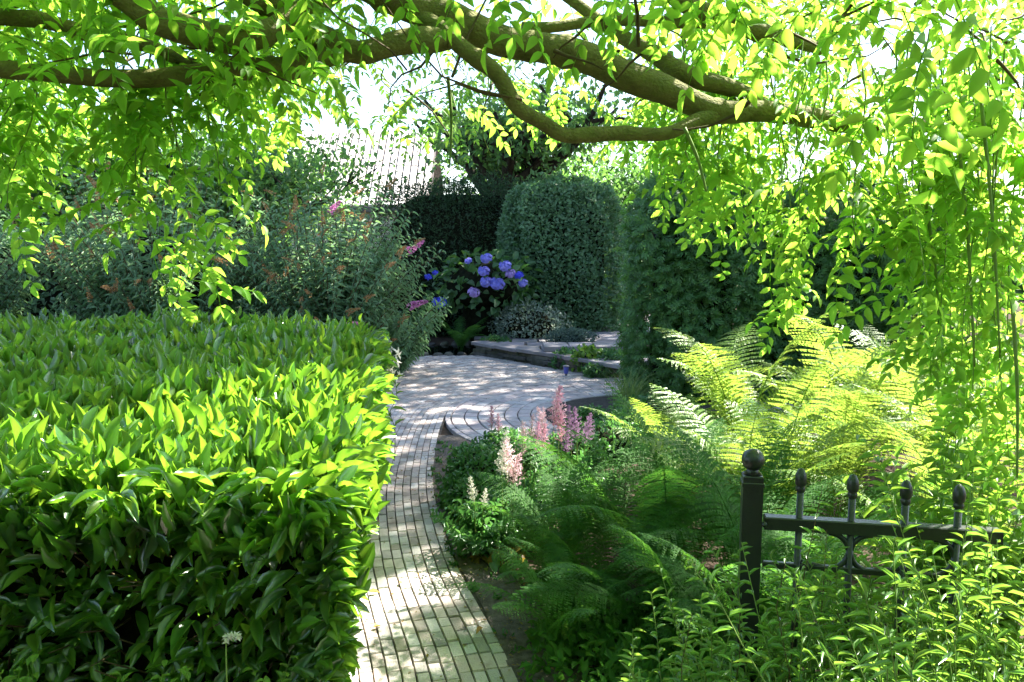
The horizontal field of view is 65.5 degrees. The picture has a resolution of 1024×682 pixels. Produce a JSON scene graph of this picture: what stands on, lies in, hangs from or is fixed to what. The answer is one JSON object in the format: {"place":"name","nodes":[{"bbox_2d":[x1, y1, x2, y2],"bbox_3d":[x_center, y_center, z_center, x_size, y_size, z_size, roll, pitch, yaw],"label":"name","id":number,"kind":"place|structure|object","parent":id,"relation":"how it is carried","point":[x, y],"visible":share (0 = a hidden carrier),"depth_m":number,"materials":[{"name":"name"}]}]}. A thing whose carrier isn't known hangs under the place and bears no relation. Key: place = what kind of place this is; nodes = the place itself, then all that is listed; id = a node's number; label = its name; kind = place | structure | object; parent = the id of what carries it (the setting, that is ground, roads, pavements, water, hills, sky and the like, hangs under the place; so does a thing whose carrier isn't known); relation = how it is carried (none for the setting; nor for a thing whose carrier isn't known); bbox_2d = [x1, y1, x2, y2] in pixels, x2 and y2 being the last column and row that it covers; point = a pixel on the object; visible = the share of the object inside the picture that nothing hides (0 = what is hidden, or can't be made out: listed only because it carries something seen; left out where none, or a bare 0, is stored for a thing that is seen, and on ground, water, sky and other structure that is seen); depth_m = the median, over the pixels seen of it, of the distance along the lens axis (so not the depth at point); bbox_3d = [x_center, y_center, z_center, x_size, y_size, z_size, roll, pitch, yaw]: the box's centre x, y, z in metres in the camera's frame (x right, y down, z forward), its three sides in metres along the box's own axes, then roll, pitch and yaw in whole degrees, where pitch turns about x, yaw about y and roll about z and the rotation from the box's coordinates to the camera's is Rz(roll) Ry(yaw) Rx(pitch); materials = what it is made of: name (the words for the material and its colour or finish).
{"place":"outdoors","nodes":[
{"label":"outdoors","id":0,"kind":"place"},
{"bbox_2d":[110,660,190,681],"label":"weed","id":1,"kind":"object","parent":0,"point":[126,675],"visible":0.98,"depth_m":2.17,"materials":[{"name":"green plant"}]},
{"bbox_2d":[291,130,442,285],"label":"house","id":2,"kind":"structure","parent":0,"point":[416,163],"depth_m":23.70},
{"bbox_2d":[386,347,405,460],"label":"white flower","id":3,"kind":"object","parent":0,"point":[399,375],"visible":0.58,"depth_m":6.08,"materials":[{"name":"green plant"}]},
{"bbox_2d":[420,345,475,353],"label":"pond water","id":4,"kind":"structure","parent":0,"point":[444,349],"depth_m":12.92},
{"bbox_2d":[349,355,622,681],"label":"path","id":5,"kind":"structure","parent":0,"point":[434,389],"depth_m":4.14,"materials":[{"name":"brick"}]},
{"bbox_2d":[222,631,241,681],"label":"flower spike","id":6,"kind":"object","parent":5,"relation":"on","point":[230,636],"visible":1,"depth_m":2.10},
{"bbox_2d":[471,340,620,374],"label":"stone wall","id":7,"kind":"structure","parent":5,"relation":"on","point":[533,356],"depth_m":11.23,"materials":[{"name":"stone"}]},
{"bbox_2d":[563,365,569,375],"bbox_3d":[0.693,0.381,10.210,0.088,0.153,0.088,0,7,0],"label":"garden lamp","id":8,"kind":"object","parent":5,"relation":"on","point":[566,368],"visible":1,"depth_m":10.19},
{"bbox_2d":[433,435,586,681],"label":"soil","id":9,"kind":"structure","parent":0,"point":[498,621],"depth_m":3.63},
{"bbox_2d":[436,467,502,521],"bbox_3d":[-0.257,0.941,4.894,0.423,0.330,0.446,0,7,0],"label":"leafy mound","id":10,"kind":"object","parent":9,"relation":"on","point":[454,486],"visible":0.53,"depth_m":4.81,"materials":[{"name":"green plant"}]},
{"bbox_2d":[356,440,591,681],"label":"leaf litter","id":11,"kind":"object","parent":9,"relation":"on","point":[427,655],"visible":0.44,"depth_m":3.76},
{"bbox_2d":[442,441,510,485],"bbox_3d":[-0.226,0.833,5.120,0.466,0.368,0.489,0,7,0],"label":"leafy mound","id":12,"kind":"object","parent":9,"relation":"on","point":[482,456],"visible":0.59,"depth_m":5.05,"materials":[{"name":"green plant"}]},
{"bbox_2d":[430,477,532,560],"bbox_3d":[-0.161,0.932,4.249,0.562,0.455,0.468,0,7,0],"label":"astilbe","id":13,"kind":"object","parent":9,"relation":"on","point":[474,540],"visible":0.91,"depth_m":4.20,"materials":[{"name":"green plant"}]},
{"bbox_2d":[441,405,524,480],"bbox_3d":[-0.209,0.728,5.615,0.598,0.542,0.497,0,7,0],"label":"astilbe","id":14,"kind":"object","parent":9,"relation":"on","point":[491,425],"visible":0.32,"depth_m":5.64,"materials":[{"name":"pink plant"}]},
{"bbox_2d":[428,440,543,653],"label":"weeds","id":15,"kind":"object","parent":9,"relation":"on","point":[454,563],"visible":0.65,"depth_m":4.25,"materials":[{"name":"green plant"}]},
{"bbox_2d":[468,544,524,571],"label":"edge plant","id":16,"kind":"object","parent":9,"relation":"on","point":[476,557],"visible":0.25,"depth_m":4.18,"materials":[{"name":"green plant"}]},
{"bbox_2d":[489,552,539,592],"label":"edge plant","id":17,"kind":"object","parent":9,"relation":"on","point":[494,565],"visible":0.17,"depth_m":4.04,"materials":[{"name":"green plant"}]},
{"bbox_2d":[496,529,542,556],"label":"edge plant","id":18,"kind":"object","parent":9,"relation":"on","point":[522,550],"visible":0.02,"depth_m":4.34,"materials":[{"name":"green plant"}]},
{"bbox_2d":[444,541,648,644],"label":"fern","id":19,"kind":"object","parent":9,"relation":"on","point":[561,621],"visible":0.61,"depth_m":3.29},
{"bbox_2d":[517,621,585,660],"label":"edge plant","id":20,"kind":"object","parent":9,"relation":"on","point":[536,636],"visible":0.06,"depth_m":3.31,"materials":[{"name":"green plant"}]},
{"bbox_2d":[0,0,1023,235],"label":"sky","id":21,"kind":"structure","parent":0,"point":[878,58],"materials":[{"name":"white"}]},
{"bbox_2d":[474,309,649,364],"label":"terrace ground","id":22,"kind":"structure","parent":0,"point":[608,336],"depth_m":12.55,"materials":[{"name":"stone"}]},
{"bbox_2d":[479,334,511,342],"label":"cushion plant","id":23,"kind":"object","parent":22,"relation":"on","point":[494,338],"visible":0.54,"depth_m":12.39,"materials":[{"name":"green plant"}]},
{"bbox_2d":[486,298,572,338],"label":"variegated shrub","id":24,"kind":"object","parent":22,"relation":"on","point":[530,324],"visible":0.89,"depth_m":12.73,"materials":[{"name":"green plant"}]},
{"bbox_2d":[543,326,599,342],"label":"grey herb","id":25,"kind":"object","parent":22,"relation":"on","point":[574,334],"visible":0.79,"depth_m":12.07,"materials":[{"name":"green plant"}]},
{"bbox_2d":[542,342,637,350],"bbox_3d":[1.158,0.079,11.338,1.437,0.070,0.528,0,7,0],"label":"stone step","id":26,"kind":"object","parent":22,"relation":"on","point":[550,346],"visible":0.49,"depth_m":11.17,"materials":[{"name":"stone"}]},
{"bbox_2d":[445,380,820,442],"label":"paved path","id":27,"kind":"structure","parent":0,"point":[513,407],"depth_m":8.34,"materials":[{"name":"stone"}]},
{"bbox_2d":[577,362,678,407],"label":"ornamental grass","id":28,"kind":"object","parent":27,"relation":"on","point":[630,391],"depth_m":7.76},
{"bbox_2d":[418,271,1023,675],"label":"ground","id":29,"kind":"structure","parent":0,"point":[437,340],"depth_m":5.13,"materials":[{"name":"plant"}]},
{"bbox_2d":[0,654,38,681],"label":"weed","id":30,"kind":"object","parent":29,"relation":"on","point":[9,678],"visible":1,"depth_m":2.17,"materials":[{"name":"green plant"}]},
{"bbox_2d":[0,206,73,317],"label":"buddleia","id":31,"kind":"object","parent":29,"relation":"on","point":[10,297],"visible":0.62,"depth_m":8.70,"materials":[{"name":"green plant"}]},
{"bbox_2d":[0,101,171,237],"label":"background tree","id":32,"kind":"object","parent":29,"relation":"on","point":[64,191],"visible":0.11,"depth_m":14.25,"materials":[{"name":"green plant"}]},
{"bbox_2d":[0,219,275,321],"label":"clipped hedge","id":33,"kind":"object","parent":29,"relation":"on","point":[47,296],"visible":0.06,"depth_m":11.83,"materials":[{"name":"green plant"}]},
{"bbox_2d":[2,147,289,339],"bbox_3d":[-4.004,-0.790,8.948,2.863,3.003,2.947,-5,9,-39],"label":"buddleia","id":34,"kind":"object","parent":29,"relation":"on","point":[126,284],"visible":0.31,"depth_m":8.35,"materials":[{"name":"green plant"}]},
{"bbox_2d":[3,68,346,257],"bbox_3d":[-6.791,-2.705,16.205,6.439,4.901,7.113,0,7,0],"label":"background tree","id":35,"kind":"object","parent":29,"relation":"on","point":[194,155],"visible":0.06,"depth_m":14.65,"materials":[{"name":"green plant"}]},
{"bbox_2d":[0,301,399,681],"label":"laurel hedge","id":36,"kind":"object","parent":29,"relation":"on","point":[181,495],"visible":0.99,"depth_m":2.43,"materials":[{"name":"green plant"}]},
{"bbox_2d":[60,108,446,270],"bbox_3d":[-4.962,-2.540,15.255,6.638,4.795,6.263,-6,9,-42],"label":"background tree","id":37,"kind":"object","parent":29,"relation":"on","point":[291,176],"visible":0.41,"depth_m":14.70,"materials":[{"name":"green plant"}]},
{"bbox_2d":[241,655,297,681],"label":"weed","id":38,"kind":"object","parent":29,"relation":"on","point":[280,674],"visible":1,"depth_m":2.24,"materials":[{"name":"green plant"}]},
{"bbox_2d":[203,161,368,255],"bbox_3d":[-6.366,-2.780,18.929,5.871,4.403,5.427,0,7,0],"label":"background tree","id":39,"kind":"object","parent":29,"relation":"on","point":[308,223],"depth_m":19.14,"materials":[{"name":"green plant"}]},
{"bbox_2d":[211,162,445,333],"bbox_3d":[-2.156,-0.697,9.273,2.645,2.683,2.800,3,7,24],"label":"buddleia","id":40,"kind":"object","parent":29,"relation":"on","point":[334,280],"visible":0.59,"depth_m":8.82,"materials":[{"name":"green plant"}]},
{"bbox_2d":[378,281,451,374],"bbox_3d":[-1.750,-0.200,10.152,1.934,1.422,2.140,0,7,0],"label":"buddleia","id":41,"kind":"object","parent":29,"relation":"on","point":[407,333],"visible":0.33,"depth_m":10.09,"materials":[{"name":"green plant"}]},
{"bbox_2d":[416,341,476,355],"bbox_3d":[-1.043,0.135,12.864,1.896,0.130,1.527,0,7,0],"label":"pond rim","id":42,"kind":"object","parent":29,"relation":"on","point":[448,353],"visible":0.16,"depth_m":12.22,"materials":[{"name":"stone"}]},
{"bbox_2d":[370,167,528,336],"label":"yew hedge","id":43,"kind":"object","parent":29,"relation":"on","point":[457,221],"visible":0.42,"depth_m":14.77,"materials":[{"name":"green plant"}]},
{"bbox_2d":[426,311,488,350],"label":"fern","id":44,"kind":"object","parent":29,"relation":"on","point":[460,339],"visible":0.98,"depth_m":12.71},
{"bbox_2d":[421,247,542,341],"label":"hydrangea","id":45,"kind":"object","parent":29,"relation":"on","point":[483,286],"visible":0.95,"depth_m":12.92,"materials":[{"name":"green plant"}]},
{"bbox_2d":[458,429,553,556],"bbox_3d":[-0.024,0.810,4.381,0.536,0.668,0.492,0,7,0],"label":"astilbe","id":46,"kind":"object","parent":29,"relation":"on","point":[505,453],"visible":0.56,"depth_m":4.31,"materials":[{"name":"green plant"}]},
{"bbox_2d":[338,36,674,195],"bbox_3d":[0.178,-3.000,16.731,6.819,5.540,6.432,2,7,13],"label":"dark maple","id":47,"kind":"object","parent":29,"relation":"on","point":[522,161],"visible":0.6,"depth_m":15.79,"materials":[{"name":"green plant"}]},
{"bbox_2d":[475,426,544,476],"bbox_3d":[-0.012,0.764,5.520,0.532,0.343,0.474,0,7,0],"label":"leafy mound","id":48,"kind":"object","parent":29,"relation":"on","point":[494,437],"visible":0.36,"depth_m":5.46,"materials":[{"name":"green plant"}]},
{"bbox_2d":[0,0,1023,531],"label":"wisteria","id":49,"kind":"object","parent":29,"relation":"on","point":[298,46],"visible":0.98,"depth_m":2.37,"materials":[{"name":"green plant"}]},
{"bbox_2d":[1,208,1023,298],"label":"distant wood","id":50,"kind":"object","parent":29,"relation":"on","point":[1020,286],"visible":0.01,"depth_m":26.47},
{"bbox_2d":[479,486,555,544],"bbox_3d":[0.019,0.983,4.545,0.472,0.335,0.482,0,7,0],"label":"leafy mound","id":51,"kind":"object","parent":29,"relation":"on","point":[495,496],"visible":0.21,"depth_m":4.50,"materials":[{"name":"green plant"}]},
{"bbox_2d":[499,414,572,503],"bbox_3d":[0.112,0.760,4.891,0.550,0.648,0.635,0,7,0],"label":"astilbe","id":52,"kind":"object","parent":29,"relation":"on","point":[533,478],"visible":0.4,"depth_m":4.86,"materials":[{"name":"pink plant"}]},
{"bbox_2d":[467,459,625,548],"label":"fern","id":53,"kind":"object","parent":29,"relation":"on","point":[522,493],"visible":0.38,"depth_m":4.19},
{"bbox_2d":[441,143,657,254],"bbox_3d":[1.605,-3.624,22.370,7.022,5.318,8.463,0,7,0],"label":"background tree","id":54,"kind":"object","parent":29,"relation":"on","point":[586,162],"depth_m":20.26,"materials":[{"name":"green plant"}]},
{"bbox_2d":[495,166,628,335],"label":"hornbeam hedge","id":55,"kind":"object","parent":29,"relation":"on","point":[566,243],"visible":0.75,"depth_m":13.64,"materials":[{"name":"green plant"}]},
{"bbox_2d":[488,499,635,607],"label":"fern","id":56,"kind":"object","parent":29,"relation":"on","point":[613,579],"visible":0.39,"depth_m":3.72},
{"bbox_2d":[548,346,575,368],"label":"perennial","id":57,"kind":"object","parent":29,"relation":"on","point":[564,350],"visible":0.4,"depth_m":10.78,"materials":[{"name":"green plant"}]},
{"bbox_2d":[518,384,610,494],"bbox_3d":[0.341,0.657,5.194,0.615,0.781,0.747,0,7,0],"label":"astilbe","id":58,"kind":"object","parent":29,"relation":"on","point":[557,408],"visible":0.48,"depth_m":5.20,"materials":[{"name":"pink plant"}]},
{"bbox_2d":[543,427,614,469],"bbox_3d":[0.460,0.837,6.043,0.566,0.360,0.524,4,8,32],"label":"leafy mound","id":59,"kind":"object","parent":29,"relation":"on","point":[575,450],"visible":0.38,"depth_m":5.95,"materials":[{"name":"green plant"}]},
{"bbox_2d":[562,403,609,429],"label":"leafy mound","id":60,"kind":"object","parent":29,"relation":"on","point":[583,413],"visible":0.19,"depth_m":6.96,"materials":[{"name":"green plant"}]},
{"bbox_2d":[570,343,604,371],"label":"perennial","id":61,"kind":"object","parent":29,"relation":"on","point":[589,351],"visible":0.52,"depth_m":10.46,"materials":[{"name":"green plant"}]},
{"bbox_2d":[544,405,639,508],"bbox_3d":[0.523,0.733,5.054,0.600,0.664,0.688,3,7,25],"label":"astilbe","id":62,"kind":"object","parent":29,"relation":"on","point":[575,421],"visible":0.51,"depth_m":5.04,"materials":[{"name":"pink plant"}]},
{"bbox_2d":[505,447,686,600],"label":"fern","id":63,"kind":"object","parent":29,"relation":"on","point":[575,527],"visible":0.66,"depth_m":3.70,"materials":[{"name":"plant"}]},
{"bbox_2d":[580,359,613,377],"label":"perennial","id":64,"kind":"object","parent":29,"relation":"on","point":[590,371],"visible":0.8,"depth_m":10.06,"materials":[{"name":"green plant"}]},
{"bbox_2d":[572,413,646,463],"bbox_3d":[0.769,0.802,6.326,0.713,0.451,0.610,0,7,0],"label":"leafy mound","id":65,"kind":"object","parent":29,"relation":"on","point":[606,432],"visible":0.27,"depth_m":6.21,"materials":[{"name":"green plant"}]},
{"bbox_2d":[595,346,624,376],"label":"perennial","id":66,"kind":"object","parent":29,"relation":"on","point":[608,354],"visible":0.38,"depth_m":10.30,"materials":[{"name":"green plant"}]},
{"bbox_2d":[595,404,659,444],"bbox_3d":[0.988,0.766,6.726,0.639,0.473,0.579,0,7,0],"label":"leafy mound","id":67,"kind":"object","parent":29,"relation":"on","point":[616,412],"visible":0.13,"depth_m":6.67,"materials":[{"name":"green plant"}]},
{"bbox_2d":[504,418,766,561],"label":"fern","id":68,"kind":"object","parent":29,"relation":"on","point":[566,471],"visible":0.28,"depth_m":4.39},
{"bbox_2d":[609,390,689,430],"bbox_3d":[1.263,0.693,7.332,0.798,0.459,0.690,0,7,0],"label":"leafy mound","id":69,"kind":"object","parent":29,"relation":"on","point":[644,400],"visible":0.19,"depth_m":7.25,"materials":[{"name":"green plant"}]},
{"bbox_2d":[580,393,752,494],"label":"fern","id":70,"kind":"object","parent":29,"relation":"on","point":[657,422],"visible":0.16,"depth_m":4.81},
{"bbox_2d":[518,588,821,681],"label":"ground cover","id":71,"kind":"object","parent":29,"relation":"on","point":[604,642],"visible":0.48,"depth_m":3.02,"materials":[{"name":"plant"}]},
{"bbox_2d":[510,467,830,637],"bbox_3d":[0.641,0.948,3.215,0.995,0.670,1.252,6,9,40],"label":"fern","id":72,"kind":"object","parent":29,"relation":"on","point":[645,530],"visible":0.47,"depth_m":3.21,"materials":[{"name":"plant"}]},
{"bbox_2d":[611,389,745,479],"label":"fern","id":73,"kind":"object","parent":29,"relation":"on","point":[667,419],"visible":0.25,"depth_m":5.41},
{"bbox_2d":[534,380,830,570],"bbox_3d":[0.834,0.738,3.801,1.292,0.949,1.267,3,7,20],"label":"fern","id":74,"kind":"object","parent":29,"relation":"on","point":[656,474],"visible":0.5,"depth_m":3.90,"materials":[{"name":"plant"}]},
{"bbox_2d":[669,608,702,681],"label":"sprig","id":75,"kind":"object","parent":29,"relation":"on","point":[686,667],"visible":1,"depth_m":1.95,"materials":[{"name":"green plant"}]},
{"bbox_2d":[553,121,826,235],"bbox_3d":[4.057,-3.237,19.457,8.051,5.228,7.375,-6,9,-39],"label":"background tree","id":76,"kind":"object","parent":29,"relation":"on","point":[622,187],"visible":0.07,"depth_m":18.60,"materials":[{"name":"green plant"}]},
{"bbox_2d":[611,153,778,405],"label":"thuja column","id":77,"kind":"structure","parent":29,"relation":"on","point":[693,297],"depth_m":8.36,"materials":[{"name":"plant"}]},
{"bbox_2d":[616,570,796,681],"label":"narrow leaved shrub","id":78,"kind":"object","parent":29,"relation":"on","point":[711,662],"visible":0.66,"depth_m":2.07,"materials":[{"name":"green plant"}]},
{"bbox_2d":[720,607,750,681],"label":"sprig","id":79,"kind":"object","parent":29,"relation":"on","point":[735,647],"visible":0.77,"depth_m":1.99,"materials":[{"name":"green plant"}]},
{"bbox_2d":[633,383,857,512],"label":"fern","id":80,"kind":"object","parent":29,"relation":"on","point":[739,437],"visible":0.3,"depth_m":4.00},
{"bbox_2d":[610,516,883,672],"bbox_3d":[0.874,0.991,2.857,0.928,0.668,1.166,0,7,0],"label":"fern","id":81,"kind":"object","parent":29,"relation":"on","point":[681,578],"visible":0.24,"depth_m":3.02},
{"bbox_2d":[650,546,870,681],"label":"narrow leaved shrub","id":82,"kind":"object","parent":29,"relation":"on","point":[748,665],"visible":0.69,"depth_m":2.08,"materials":[{"name":"green plant"}]},
{"bbox_2d":[610,365,916,550],"bbox_3d":[1.461,0.614,4.215,1.605,1.097,1.066,-5,8,-35],"label":"fern","id":83,"kind":"object","parent":29,"relation":"on","point":[805,453],"visible":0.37,"depth_m":4.11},
{"bbox_2d":[653,302,888,462],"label":"fern","id":84,"kind":"object","parent":29,"relation":"on","point":[723,387],"visible":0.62,"depth_m":5.28,"materials":[{"name":"plant"}]},
{"bbox_2d":[620,419,944,633],"bbox_3d":[1.049,0.857,3.178,1.244,0.858,1.466,0,7,0],"label":"fern","id":85,"kind":"object","parent":29,"relation":"on","point":[725,500],"visible":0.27,"depth_m":3.47,"materials":[{"name":"plant"}]},
{"bbox_2d":[764,555,806,681],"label":"sprig","id":86,"kind":"object","parent":29,"relation":"on","point":[782,612],"visible":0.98,"depth_m":1.94,"materials":[{"name":"green plant"}]},
{"bbox_2d":[624,396,962,593],"bbox_3d":[1.338,0.811,3.635,1.330,0.843,1.360,3,7,25],"label":"fern","id":87,"kind":"object","parent":29,"relation":"on","point":[666,531],"visible":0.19,"depth_m":3.88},
{"bbox_2d":[777,491,832,681],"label":"sprig","id":88,"kind":"object","parent":29,"relation":"on","point":[803,610],"visible":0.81,"depth_m":1.96,"materials":[{"name":"green plant"}]},
{"bbox_2d":[799,528,835,681],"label":"sprig","id":89,"kind":"object","parent":29,"relation":"on","point":[820,639],"visible":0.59,"depth_m":2.01,"materials":[{"name":"green plant"}]},
{"bbox_2d":[709,311,950,517],"bbox_3d":[2.004,0.452,4.724,1.360,1.301,1.370,-3,8,-27],"label":"fern","id":90,"kind":"object","parent":29,"relation":"on","point":[847,412],"visible":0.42,"depth_m":4.54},
{"bbox_2d":[759,590,914,681],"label":"narrow leaved shrub","id":91,"kind":"object","parent":29,"relation":"on","point":[869,649],"visible":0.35,"depth_m":1.96,"materials":[{"name":"green plant"}]},
{"bbox_2d":[731,168,971,405],"bbox_3d":[3.674,-0.590,8.941,2.641,2.794,2.073,0,7,0],"label":"thuja hedge","id":92,"kind":"object","parent":29,"relation":"on","point":[824,260],"visible":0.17,"depth_m":8.25,"materials":[{"name":"plant"}]},
{"bbox_2d":[703,524,1022,681],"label":"narrow leaved shrub","id":93,"kind":"object","parent":29,"relation":"on","point":[904,660],"visible":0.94,"depth_m":1.78,"materials":[{"name":"green plant"}]},
{"bbox_2d":[723,315,1006,450],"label":"fern","id":94,"kind":"object","parent":29,"relation":"on","point":[830,355],"visible":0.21,"depth_m":5.32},
{"bbox_2d":[734,448,1003,681],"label":"iron fence","id":95,"kind":"object","parent":29,"relation":"on","point":[752,524],"visible":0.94,"depth_m":2.10,"materials":[{"name":"metal"}]},
{"bbox_2d":[740,315,1023,459],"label":"fern","id":96,"kind":"object","parent":29,"relation":"on","point":[840,347],"visible":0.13,"depth_m":6.28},
{"bbox_2d":[764,540,1001,681],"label":"narrow leaved shrub","id":97,"kind":"object","parent":29,"relation":"on","point":[842,583],"visible":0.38,"depth_m":2.03,"materials":[{"name":"green plant"}]},
{"bbox_2d":[772,405,1019,554],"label":"fern","id":98,"kind":"object","parent":29,"relation":"on","point":[917,454],"visible":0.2,"depth_m":3.74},
{"bbox_2d":[807,533,1023,680],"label":"narrow leaved shrub","id":99,"kind":"object","parent":29,"relation":"on","point":[869,584],"visible":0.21,"depth_m":2.26,"materials":[{"name":"green plant"}]},
{"bbox_2d":[810,485,1023,681],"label":"narrow leaved shrub","id":100,"kind":"object","parent":29,"relation":"on","point":[997,629],"visible":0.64,"depth_m":1.89,"materials":[{"name":"green plant"}]},
{"bbox_2d":[835,407,1023,681],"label":"narrow leaved shrub","id":101,"kind":"object","parent":29,"relation":"on","point":[945,515],"visible":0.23,"depth_m":2.65,"materials":[{"name":"green plant"}]},
{"bbox_2d":[835,324,1023,444],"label":"fern","id":102,"kind":"object","parent":29,"relation":"on","point":[875,345],"visible":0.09,"depth_m":5.23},
{"bbox_2d":[853,357,1023,518],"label":"fern","id":103,"kind":"object","parent":29,"relation":"on","point":[917,421],"visible":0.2,"depth_m":4.28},
{"bbox_2d":[865,467,1023,681],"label":"narrow leaved shrub","id":104,"kind":"object","parent":29,"relation":"on","point":[970,641],"visible":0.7,"depth_m":1.90,"materials":[{"name":"green plant"}]},
{"bbox_2d":[916,322,1021,464],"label":"fern","id":105,"kind":"object","parent":29,"relation":"on","point":[994,348],"visible":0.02,"depth_m":5.66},
{"bbox_2d":[922,221,1023,330],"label":"background tree","id":106,"kind":"object","parent":29,"relation":"on","point":[1012,278],"depth_m":14.56,"materials":[{"name":"green plant"}]},
{"bbox_2d":[1007,196,1023,281],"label":"background tree","id":107,"kind":"object","parent":29,"relation":"on","point":[1018,251],"visible":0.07,"depth_m":14.04,"materials":[{"name":"green plant"}]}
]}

